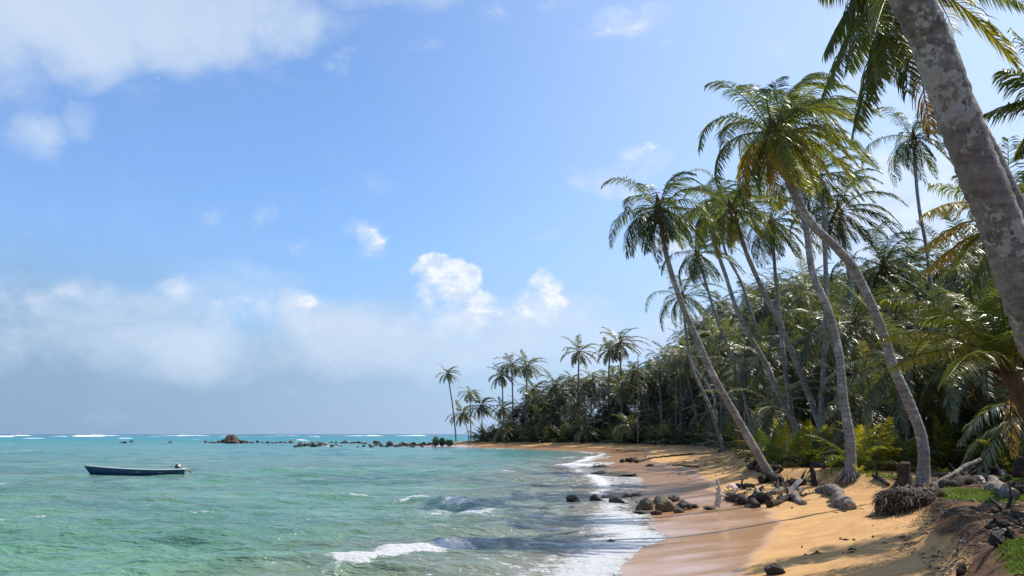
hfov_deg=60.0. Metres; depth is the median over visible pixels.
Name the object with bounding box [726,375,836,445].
forest palm
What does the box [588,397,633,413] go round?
forest palm
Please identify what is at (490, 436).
palm
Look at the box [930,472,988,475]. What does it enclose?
driftwood log
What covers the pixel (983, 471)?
driftwood log
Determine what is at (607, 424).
forest palm
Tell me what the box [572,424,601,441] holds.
palm
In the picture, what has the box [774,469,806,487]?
driftwood log
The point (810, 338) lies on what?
forest palm
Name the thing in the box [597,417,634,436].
forest palm
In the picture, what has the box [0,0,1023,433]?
sky
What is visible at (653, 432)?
palm
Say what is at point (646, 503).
rock
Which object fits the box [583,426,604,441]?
palm
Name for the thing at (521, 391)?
forest palm
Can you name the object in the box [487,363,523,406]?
coconut palm
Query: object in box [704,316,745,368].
forest palm
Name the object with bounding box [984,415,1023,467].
young palm
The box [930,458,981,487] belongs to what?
driftwood log
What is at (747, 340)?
forest palm
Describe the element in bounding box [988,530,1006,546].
rock
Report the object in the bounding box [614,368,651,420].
forest palm
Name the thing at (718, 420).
palm
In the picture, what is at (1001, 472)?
driftwood log
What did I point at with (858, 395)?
forest palm
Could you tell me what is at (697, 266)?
coconut palm
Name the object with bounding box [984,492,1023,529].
driftwood log
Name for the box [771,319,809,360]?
forest palm
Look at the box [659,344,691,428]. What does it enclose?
forest palm
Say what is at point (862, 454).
young palm
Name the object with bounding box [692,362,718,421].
dead trunk
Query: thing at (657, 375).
forest palm
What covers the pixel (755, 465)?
rock
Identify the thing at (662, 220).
coconut palm
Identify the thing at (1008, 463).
young palm
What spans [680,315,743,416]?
forest palm
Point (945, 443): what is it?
young palm
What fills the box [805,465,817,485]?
stump
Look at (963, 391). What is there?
forest palm
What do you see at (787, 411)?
coconut palm
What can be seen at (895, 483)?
driftwood log
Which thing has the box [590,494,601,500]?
rock
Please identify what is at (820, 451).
palm
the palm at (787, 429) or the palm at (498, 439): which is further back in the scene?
the palm at (498, 439)
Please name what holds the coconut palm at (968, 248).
on the ground at (728, 538)
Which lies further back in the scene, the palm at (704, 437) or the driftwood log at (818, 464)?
the palm at (704, 437)
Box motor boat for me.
[84,464,191,475]
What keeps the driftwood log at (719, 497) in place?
on the ground at (728, 538)
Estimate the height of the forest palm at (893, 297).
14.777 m
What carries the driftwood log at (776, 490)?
on the ground at (728, 538)
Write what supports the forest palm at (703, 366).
on the ground at (728, 538)
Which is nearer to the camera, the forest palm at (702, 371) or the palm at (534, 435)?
the forest palm at (702, 371)
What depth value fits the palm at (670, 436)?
159.35 m
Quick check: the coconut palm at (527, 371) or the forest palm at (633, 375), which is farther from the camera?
the coconut palm at (527, 371)
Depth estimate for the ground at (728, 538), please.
22.85 m
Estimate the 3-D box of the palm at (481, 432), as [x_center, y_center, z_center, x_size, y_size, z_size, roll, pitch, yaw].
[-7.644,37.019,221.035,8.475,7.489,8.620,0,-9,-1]
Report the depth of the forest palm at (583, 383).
231.15 m
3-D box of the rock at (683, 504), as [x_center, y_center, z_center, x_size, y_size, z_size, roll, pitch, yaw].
[6.571,8.493,34.334,0.781,0.584,0.585,-8,-12,41]
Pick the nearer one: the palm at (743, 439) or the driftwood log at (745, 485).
the driftwood log at (745, 485)
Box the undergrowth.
[470,420,1023,469]
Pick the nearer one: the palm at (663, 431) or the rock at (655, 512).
the rock at (655, 512)
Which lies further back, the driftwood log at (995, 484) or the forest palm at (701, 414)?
the forest palm at (701, 414)
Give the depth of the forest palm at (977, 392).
41.06 m
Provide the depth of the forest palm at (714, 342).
118.88 m
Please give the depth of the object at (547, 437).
202.17 m
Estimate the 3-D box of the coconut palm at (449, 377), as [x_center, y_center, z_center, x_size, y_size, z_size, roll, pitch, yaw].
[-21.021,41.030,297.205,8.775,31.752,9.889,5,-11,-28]
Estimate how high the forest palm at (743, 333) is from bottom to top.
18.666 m
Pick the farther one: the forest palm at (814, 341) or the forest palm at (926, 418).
the forest palm at (814, 341)
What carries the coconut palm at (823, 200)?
on the ground at (728, 538)
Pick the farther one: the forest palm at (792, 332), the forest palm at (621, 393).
the forest palm at (621, 393)
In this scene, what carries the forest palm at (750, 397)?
on the ground at (728, 538)
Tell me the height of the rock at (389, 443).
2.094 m
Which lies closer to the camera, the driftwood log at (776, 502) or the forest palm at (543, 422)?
the driftwood log at (776, 502)
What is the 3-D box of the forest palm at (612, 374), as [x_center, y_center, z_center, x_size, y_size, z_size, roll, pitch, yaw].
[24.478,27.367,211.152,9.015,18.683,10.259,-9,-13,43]
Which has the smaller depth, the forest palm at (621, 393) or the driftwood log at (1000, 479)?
the driftwood log at (1000, 479)
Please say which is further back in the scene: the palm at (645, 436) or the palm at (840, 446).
the palm at (645, 436)
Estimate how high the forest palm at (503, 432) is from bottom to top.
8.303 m
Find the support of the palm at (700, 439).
on the ground at (728, 538)
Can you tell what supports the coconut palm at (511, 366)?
on the ground at (728, 538)
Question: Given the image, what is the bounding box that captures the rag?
[726,483,737,488]
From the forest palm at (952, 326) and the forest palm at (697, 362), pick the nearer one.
the forest palm at (952, 326)
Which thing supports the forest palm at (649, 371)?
on the ground at (728, 538)
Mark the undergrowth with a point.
(960, 449)
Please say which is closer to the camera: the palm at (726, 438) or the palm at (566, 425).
the palm at (726, 438)
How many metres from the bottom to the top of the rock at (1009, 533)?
0.122 m
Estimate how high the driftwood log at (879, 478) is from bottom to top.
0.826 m
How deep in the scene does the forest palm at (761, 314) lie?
82.22 m
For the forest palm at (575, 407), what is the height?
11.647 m
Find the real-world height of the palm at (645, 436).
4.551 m
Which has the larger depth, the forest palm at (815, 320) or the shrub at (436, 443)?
the shrub at (436, 443)
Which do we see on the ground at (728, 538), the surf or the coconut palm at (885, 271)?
the coconut palm at (885, 271)
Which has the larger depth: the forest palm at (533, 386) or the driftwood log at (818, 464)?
the forest palm at (533, 386)
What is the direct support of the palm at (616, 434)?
on the ground at (728, 538)
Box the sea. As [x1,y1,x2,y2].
[0,434,668,575]
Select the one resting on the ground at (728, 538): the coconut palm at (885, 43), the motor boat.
the coconut palm at (885, 43)
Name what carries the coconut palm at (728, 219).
on the ground at (728, 538)
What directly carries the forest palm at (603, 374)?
on the ground at (728, 538)
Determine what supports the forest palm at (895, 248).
on the ground at (728, 538)
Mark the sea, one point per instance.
(268, 509)
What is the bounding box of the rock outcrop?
[222,434,242,443]
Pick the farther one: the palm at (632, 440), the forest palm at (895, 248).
the palm at (632, 440)
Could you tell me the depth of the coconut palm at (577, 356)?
209.48 m
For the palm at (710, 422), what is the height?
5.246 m
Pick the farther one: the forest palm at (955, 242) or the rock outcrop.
the rock outcrop
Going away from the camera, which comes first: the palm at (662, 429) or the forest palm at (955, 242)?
the forest palm at (955, 242)
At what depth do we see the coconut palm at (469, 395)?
297.31 m
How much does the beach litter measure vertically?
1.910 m
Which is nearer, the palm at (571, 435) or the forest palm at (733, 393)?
the forest palm at (733, 393)
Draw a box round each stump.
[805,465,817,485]
[891,460,918,488]
[1012,456,1023,477]
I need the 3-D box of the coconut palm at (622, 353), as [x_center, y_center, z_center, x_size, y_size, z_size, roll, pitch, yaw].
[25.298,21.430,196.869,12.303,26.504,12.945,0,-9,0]
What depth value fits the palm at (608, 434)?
184.95 m
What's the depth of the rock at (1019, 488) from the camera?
21.28 m
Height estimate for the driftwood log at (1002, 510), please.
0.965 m
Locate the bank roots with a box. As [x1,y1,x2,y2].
[808,469,1023,575]
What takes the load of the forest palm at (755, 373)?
on the ground at (728, 538)
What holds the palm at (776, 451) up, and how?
on the ground at (728, 538)
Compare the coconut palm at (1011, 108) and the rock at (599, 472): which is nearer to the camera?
the coconut palm at (1011, 108)
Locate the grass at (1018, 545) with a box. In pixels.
[860,470,1023,575]
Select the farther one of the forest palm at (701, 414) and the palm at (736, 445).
the forest palm at (701, 414)
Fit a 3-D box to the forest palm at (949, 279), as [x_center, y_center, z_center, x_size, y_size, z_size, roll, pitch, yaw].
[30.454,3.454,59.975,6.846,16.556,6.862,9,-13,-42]
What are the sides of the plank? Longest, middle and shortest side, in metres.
0.778 x 0.186 x 0.058 m
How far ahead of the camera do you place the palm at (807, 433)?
45.62 m
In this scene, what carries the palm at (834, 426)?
on the ground at (728, 538)
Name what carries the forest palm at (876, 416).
on the ground at (728, 538)
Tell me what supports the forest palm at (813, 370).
on the ground at (728, 538)
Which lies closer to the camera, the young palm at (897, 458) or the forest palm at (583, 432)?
the young palm at (897, 458)
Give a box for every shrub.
[432,436,438,446]
[439,437,445,446]
[445,439,453,446]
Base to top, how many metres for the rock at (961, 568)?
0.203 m
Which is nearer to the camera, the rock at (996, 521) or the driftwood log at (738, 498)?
the rock at (996, 521)
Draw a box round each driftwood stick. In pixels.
[794,487,805,494]
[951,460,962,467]
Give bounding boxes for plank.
[788,478,802,492]
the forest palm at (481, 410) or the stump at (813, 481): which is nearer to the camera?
the stump at (813, 481)
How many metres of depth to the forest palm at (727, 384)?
117.69 m
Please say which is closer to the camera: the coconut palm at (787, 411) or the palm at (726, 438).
the coconut palm at (787, 411)
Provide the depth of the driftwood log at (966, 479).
25.96 m
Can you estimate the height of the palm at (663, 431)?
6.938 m
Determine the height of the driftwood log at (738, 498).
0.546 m
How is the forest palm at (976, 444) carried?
on the ground at (728, 538)
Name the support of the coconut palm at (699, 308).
on the ground at (728, 538)
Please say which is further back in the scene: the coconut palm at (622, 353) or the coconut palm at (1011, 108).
the coconut palm at (622, 353)
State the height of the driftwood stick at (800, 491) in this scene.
0.368 m
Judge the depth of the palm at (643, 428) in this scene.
178.34 m
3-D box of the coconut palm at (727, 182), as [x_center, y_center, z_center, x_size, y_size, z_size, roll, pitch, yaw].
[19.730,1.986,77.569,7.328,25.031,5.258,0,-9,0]
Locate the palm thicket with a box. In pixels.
[472,258,1023,463]
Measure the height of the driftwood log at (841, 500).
0.744 m
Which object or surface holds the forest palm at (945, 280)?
on the ground at (728, 538)
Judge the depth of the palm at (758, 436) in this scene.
65.69 m
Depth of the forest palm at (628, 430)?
175.49 m
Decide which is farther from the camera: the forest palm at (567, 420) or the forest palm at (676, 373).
the forest palm at (567, 420)
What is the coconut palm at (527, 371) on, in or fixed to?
on the ground at (728, 538)
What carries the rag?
on the driftwood log
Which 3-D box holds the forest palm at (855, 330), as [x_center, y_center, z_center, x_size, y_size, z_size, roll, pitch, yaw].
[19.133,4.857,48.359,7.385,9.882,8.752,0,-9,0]
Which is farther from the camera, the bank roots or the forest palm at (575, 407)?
the forest palm at (575, 407)
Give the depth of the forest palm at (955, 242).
65.06 m
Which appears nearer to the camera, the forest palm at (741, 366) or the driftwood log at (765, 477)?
the driftwood log at (765, 477)
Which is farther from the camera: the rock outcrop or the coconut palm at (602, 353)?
the rock outcrop
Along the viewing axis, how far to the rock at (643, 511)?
33.57 m
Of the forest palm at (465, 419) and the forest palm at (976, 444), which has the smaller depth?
the forest palm at (976, 444)
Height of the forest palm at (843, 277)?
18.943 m
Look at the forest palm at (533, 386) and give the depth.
220.93 m
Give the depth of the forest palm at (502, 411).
223.97 m
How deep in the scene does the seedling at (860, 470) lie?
34.32 m
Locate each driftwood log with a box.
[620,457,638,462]
[636,453,693,462]
[672,461,698,466]
[707,479,728,507]
[725,492,760,507]
[735,479,754,489]
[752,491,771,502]
[758,469,783,483]
[766,488,790,507]
[768,477,789,494]
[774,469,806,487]
[787,492,806,504]
[793,460,828,467]
[815,484,856,510]
[872,462,889,485]
[891,468,899,486]
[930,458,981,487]
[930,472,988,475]
[938,469,978,487]
[949,459,1003,476]
[964,459,1008,477]
[969,474,985,483]
[981,476,1010,482]
[984,475,1019,499]
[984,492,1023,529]
[989,480,1023,519]
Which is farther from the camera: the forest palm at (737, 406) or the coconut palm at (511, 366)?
the coconut palm at (511, 366)
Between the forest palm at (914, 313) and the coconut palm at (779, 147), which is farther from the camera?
the forest palm at (914, 313)
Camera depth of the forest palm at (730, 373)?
102.59 m
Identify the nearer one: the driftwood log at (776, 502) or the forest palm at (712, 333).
the driftwood log at (776, 502)
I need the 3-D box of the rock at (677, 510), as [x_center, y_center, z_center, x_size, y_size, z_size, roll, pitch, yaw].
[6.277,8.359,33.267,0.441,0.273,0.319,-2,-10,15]
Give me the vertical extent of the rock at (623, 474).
0.559 m
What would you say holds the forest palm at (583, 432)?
on the ground at (728, 538)
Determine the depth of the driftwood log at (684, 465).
71.70 m
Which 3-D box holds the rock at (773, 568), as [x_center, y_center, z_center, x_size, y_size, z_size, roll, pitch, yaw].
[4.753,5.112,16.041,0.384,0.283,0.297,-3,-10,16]
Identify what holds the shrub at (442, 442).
on the ground at (728, 538)
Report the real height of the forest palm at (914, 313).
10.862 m
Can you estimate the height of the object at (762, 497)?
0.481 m
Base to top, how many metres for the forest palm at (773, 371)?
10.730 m
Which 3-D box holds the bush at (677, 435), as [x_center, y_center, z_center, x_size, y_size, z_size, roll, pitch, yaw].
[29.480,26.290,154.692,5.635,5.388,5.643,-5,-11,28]
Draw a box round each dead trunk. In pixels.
[637,354,638,442]
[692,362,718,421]
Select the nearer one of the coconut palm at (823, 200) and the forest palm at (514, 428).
the coconut palm at (823, 200)
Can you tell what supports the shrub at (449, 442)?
on the ground at (728, 538)
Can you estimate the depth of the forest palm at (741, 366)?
73.37 m
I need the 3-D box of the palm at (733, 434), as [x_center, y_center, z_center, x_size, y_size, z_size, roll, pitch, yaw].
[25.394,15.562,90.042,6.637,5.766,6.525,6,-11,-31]
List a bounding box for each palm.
[436,363,461,441]
[445,400,479,440]
[457,386,482,440]
[463,391,499,425]
[466,423,494,442]
[477,423,504,440]
[486,415,519,443]
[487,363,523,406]
[487,396,520,420]
[487,424,515,441]
[493,353,532,426]
[499,421,526,439]
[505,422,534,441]
[507,349,548,424]
[517,376,547,419]
[517,380,545,420]
[518,422,542,441]
[519,387,554,419]
[524,405,563,436]
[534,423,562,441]
[535,369,576,440]
[547,421,578,441]
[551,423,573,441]
[554,412,586,429]
[556,371,586,415]
[557,424,578,441]
[560,334,602,420]
[560,391,599,441]
[564,414,607,443]
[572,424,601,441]
[575,375,594,392]
[579,366,611,417]
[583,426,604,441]
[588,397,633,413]
[590,337,626,419]
[590,369,612,401]
[595,425,617,442]
[597,413,619,432]
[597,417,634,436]
[598,327,651,420]
[598,365,630,390]
[599,427,611,439]
[601,171,781,481]
[605,378,643,426]
[605,427,624,442]
[611,373,645,421]
[611,412,651,442]
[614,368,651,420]
[615,361,654,415]
[617,430,636,443]
[622,430,642,442]
[623,419,657,442]
[635,428,651,442]
[639,357,678,422]
[640,360,658,409]
[640,426,667,444]
[643,420,688,443]
[645,265,732,452]
[647,417,685,440]
[655,347,703,443]
[655,368,694,416]
[655,418,689,444]
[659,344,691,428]
[661,231,754,436]
[661,346,702,432]
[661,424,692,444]
[664,177,805,446]
[671,336,711,416]
[677,340,706,379]
[679,167,831,454]
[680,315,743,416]
[683,400,719,431]
[685,417,716,445]
[688,426,707,442]
[691,355,729,389]
[692,424,713,445]
[693,318,746,435]
[693,421,717,445]
[695,178,781,405]
[698,74,949,516]
[698,364,772,451]
[698,414,723,445]
[699,432,712,446]
[701,320,789,453]
[701,421,737,450]
[703,373,759,424]
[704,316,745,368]
[705,417,744,452]
[708,352,761,423]
[712,355,737,407]
[713,326,775,371]
[717,359,776,431]
[719,317,815,422]
[721,187,828,458]
[723,417,773,446]
[724,302,778,353]
[724,371,769,409]
[724,422,744,447]
[724,434,744,450]
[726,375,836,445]
[727,316,831,410]
[728,281,803,350]
[731,425,792,452]
[732,434,764,457]
[733,425,761,454]
[736,72,871,484]
[736,420,822,469]
[739,339,804,405]
[741,418,808,460]
[746,431,787,457]
[762,314,860,427]
[768,247,848,367]
[771,284,817,335]
[771,300,801,340]
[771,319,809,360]
[775,269,907,426]
[775,419,844,465]
[777,139,879,462]
[778,428,844,466]
[783,428,810,460]
[789,168,909,459]
[790,289,895,424]
[790,315,878,380]
[791,283,928,437]
[802,424,844,459]
[802,436,844,463]
[805,358,893,421]
[805,422,899,477]
[806,251,869,312]
[810,340,956,457]
[818,0,1023,218]
[819,288,1020,461]
[822,416,930,470]
[830,221,948,401]
[834,243,936,309]
[835,343,1015,464]
[835,358,965,437]
[845,245,939,313]
[860,227,953,326]
[860,262,935,360]
[861,106,953,424]
[861,275,976,398]
[862,421,945,469]
[876,253,1023,458]
[879,305,977,390]
[886,275,1023,463]
[888,0,1023,357]
[902,413,995,466]
[910,220,986,422]
[913,266,954,328]
[913,410,1015,461]
[915,326,1023,444]
[920,135,1023,317]
[926,212,1007,421]
[935,253,986,422]
[938,293,1018,417]
[943,241,982,300]
[950,420,1013,467]
[956,421,1023,472]
[957,306,1023,475]
[983,27,1023,164]
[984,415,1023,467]
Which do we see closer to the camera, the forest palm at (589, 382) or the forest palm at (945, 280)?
the forest palm at (945, 280)
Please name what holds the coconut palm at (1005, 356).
on the ground at (728, 538)
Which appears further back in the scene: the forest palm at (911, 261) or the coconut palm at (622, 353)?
the coconut palm at (622, 353)
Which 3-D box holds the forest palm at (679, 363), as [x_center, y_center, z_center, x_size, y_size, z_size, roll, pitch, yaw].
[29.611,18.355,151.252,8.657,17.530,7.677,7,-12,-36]
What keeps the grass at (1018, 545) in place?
on the ground at (728, 538)
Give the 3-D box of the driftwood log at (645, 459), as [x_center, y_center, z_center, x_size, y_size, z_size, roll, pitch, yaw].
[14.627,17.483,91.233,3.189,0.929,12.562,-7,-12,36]
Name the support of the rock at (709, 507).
on the ground at (728, 538)
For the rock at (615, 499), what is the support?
on the ground at (728, 538)
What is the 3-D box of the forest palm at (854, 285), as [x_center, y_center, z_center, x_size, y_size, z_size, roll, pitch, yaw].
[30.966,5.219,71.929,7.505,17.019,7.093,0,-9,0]
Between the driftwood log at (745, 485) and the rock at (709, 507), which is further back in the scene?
the driftwood log at (745, 485)
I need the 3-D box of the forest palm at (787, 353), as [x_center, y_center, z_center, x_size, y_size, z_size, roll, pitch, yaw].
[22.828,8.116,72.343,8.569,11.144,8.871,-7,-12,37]
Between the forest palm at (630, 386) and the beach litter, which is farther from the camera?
the forest palm at (630, 386)
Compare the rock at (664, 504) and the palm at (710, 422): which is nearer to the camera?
the rock at (664, 504)
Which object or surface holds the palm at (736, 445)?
on the ground at (728, 538)
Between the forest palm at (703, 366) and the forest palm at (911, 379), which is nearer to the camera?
the forest palm at (911, 379)
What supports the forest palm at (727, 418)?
on the ground at (728, 538)
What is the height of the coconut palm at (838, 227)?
17.234 m
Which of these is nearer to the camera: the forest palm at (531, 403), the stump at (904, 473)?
the stump at (904, 473)
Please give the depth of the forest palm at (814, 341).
77.54 m
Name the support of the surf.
on the sea
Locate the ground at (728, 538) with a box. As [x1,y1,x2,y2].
[427,441,1023,575]
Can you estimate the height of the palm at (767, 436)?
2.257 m
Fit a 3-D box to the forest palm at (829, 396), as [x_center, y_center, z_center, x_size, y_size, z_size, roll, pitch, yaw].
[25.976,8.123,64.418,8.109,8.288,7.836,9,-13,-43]
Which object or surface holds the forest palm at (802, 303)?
on the ground at (728, 538)
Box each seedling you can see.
[822,455,840,474]
[852,464,865,472]
[938,467,948,472]
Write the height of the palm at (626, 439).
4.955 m
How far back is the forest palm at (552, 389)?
210.89 m
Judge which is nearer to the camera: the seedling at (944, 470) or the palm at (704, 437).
the seedling at (944, 470)
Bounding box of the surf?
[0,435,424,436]
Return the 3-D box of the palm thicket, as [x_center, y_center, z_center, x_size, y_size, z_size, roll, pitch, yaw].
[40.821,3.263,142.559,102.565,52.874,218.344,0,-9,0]
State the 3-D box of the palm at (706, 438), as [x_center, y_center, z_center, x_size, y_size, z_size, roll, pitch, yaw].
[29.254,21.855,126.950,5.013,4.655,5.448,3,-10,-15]
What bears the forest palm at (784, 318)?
on the ground at (728, 538)
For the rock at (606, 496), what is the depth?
41.31 m
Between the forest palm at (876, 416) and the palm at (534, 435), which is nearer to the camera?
the forest palm at (876, 416)
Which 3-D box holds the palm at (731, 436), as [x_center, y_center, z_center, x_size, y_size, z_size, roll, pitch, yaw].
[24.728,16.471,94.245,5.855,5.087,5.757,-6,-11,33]
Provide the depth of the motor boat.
63.95 m
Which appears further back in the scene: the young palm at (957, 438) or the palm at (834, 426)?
the palm at (834, 426)
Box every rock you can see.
[386,441,393,445]
[565,495,580,501]
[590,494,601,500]
[591,471,605,473]
[601,471,638,476]
[601,495,613,498]
[609,496,624,502]
[633,510,649,513]
[635,497,653,509]
[650,509,661,514]
[654,496,675,511]
[668,495,681,501]
[673,507,684,512]
[675,500,691,509]
[702,506,715,509]
[746,460,783,473]
[764,562,785,574]
[956,564,966,575]
[988,518,1004,525]
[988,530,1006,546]
[1003,528,1015,538]
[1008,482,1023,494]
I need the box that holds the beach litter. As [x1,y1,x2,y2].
[655,453,1023,575]
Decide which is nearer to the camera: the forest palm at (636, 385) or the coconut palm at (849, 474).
the coconut palm at (849, 474)
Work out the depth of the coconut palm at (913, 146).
57.90 m
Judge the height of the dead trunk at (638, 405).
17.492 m
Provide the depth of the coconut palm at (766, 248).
57.57 m
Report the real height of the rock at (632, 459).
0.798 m
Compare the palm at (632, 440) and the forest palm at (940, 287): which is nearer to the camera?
the forest palm at (940, 287)
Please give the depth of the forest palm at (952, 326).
45.84 m
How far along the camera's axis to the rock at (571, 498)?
40.01 m
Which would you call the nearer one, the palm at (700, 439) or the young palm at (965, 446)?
the young palm at (965, 446)
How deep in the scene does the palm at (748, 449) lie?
59.26 m
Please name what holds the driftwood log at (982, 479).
on the ground at (728, 538)
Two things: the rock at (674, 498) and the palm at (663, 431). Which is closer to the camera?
the rock at (674, 498)
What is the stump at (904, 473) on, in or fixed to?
on the ground at (728, 538)
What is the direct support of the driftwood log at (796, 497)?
on the ground at (728, 538)
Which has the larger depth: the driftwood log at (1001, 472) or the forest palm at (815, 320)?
the forest palm at (815, 320)
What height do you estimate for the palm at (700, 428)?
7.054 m
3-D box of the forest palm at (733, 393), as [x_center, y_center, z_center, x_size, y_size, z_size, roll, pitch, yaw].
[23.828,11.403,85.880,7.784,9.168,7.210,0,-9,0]
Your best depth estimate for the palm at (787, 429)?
53.40 m
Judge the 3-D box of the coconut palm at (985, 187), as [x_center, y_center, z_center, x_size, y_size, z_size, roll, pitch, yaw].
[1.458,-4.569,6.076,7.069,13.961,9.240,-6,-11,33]
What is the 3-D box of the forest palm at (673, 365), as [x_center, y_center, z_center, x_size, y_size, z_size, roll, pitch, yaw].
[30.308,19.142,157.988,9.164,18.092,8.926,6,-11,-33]
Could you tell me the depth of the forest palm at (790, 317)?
93.95 m
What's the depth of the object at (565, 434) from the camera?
198.13 m
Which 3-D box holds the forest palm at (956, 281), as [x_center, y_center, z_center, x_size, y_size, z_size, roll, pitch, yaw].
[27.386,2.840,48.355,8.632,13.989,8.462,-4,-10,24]
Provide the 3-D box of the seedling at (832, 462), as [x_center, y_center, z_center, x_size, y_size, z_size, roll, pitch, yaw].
[13.490,7.517,37.448,0.796,0.938,0.737,-7,-12,36]
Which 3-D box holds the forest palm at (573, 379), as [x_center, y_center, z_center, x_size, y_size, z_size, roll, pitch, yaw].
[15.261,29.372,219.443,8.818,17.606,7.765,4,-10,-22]
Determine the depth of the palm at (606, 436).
188.34 m
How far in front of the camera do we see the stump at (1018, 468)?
26.25 m
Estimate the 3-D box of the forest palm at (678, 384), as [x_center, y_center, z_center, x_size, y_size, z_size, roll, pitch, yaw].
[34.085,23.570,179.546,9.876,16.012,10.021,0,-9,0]
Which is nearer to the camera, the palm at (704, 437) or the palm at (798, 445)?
the palm at (798, 445)
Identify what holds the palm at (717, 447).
on the ground at (728, 538)
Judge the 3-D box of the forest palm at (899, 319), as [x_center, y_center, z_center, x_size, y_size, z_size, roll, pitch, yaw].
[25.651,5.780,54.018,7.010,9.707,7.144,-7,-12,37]

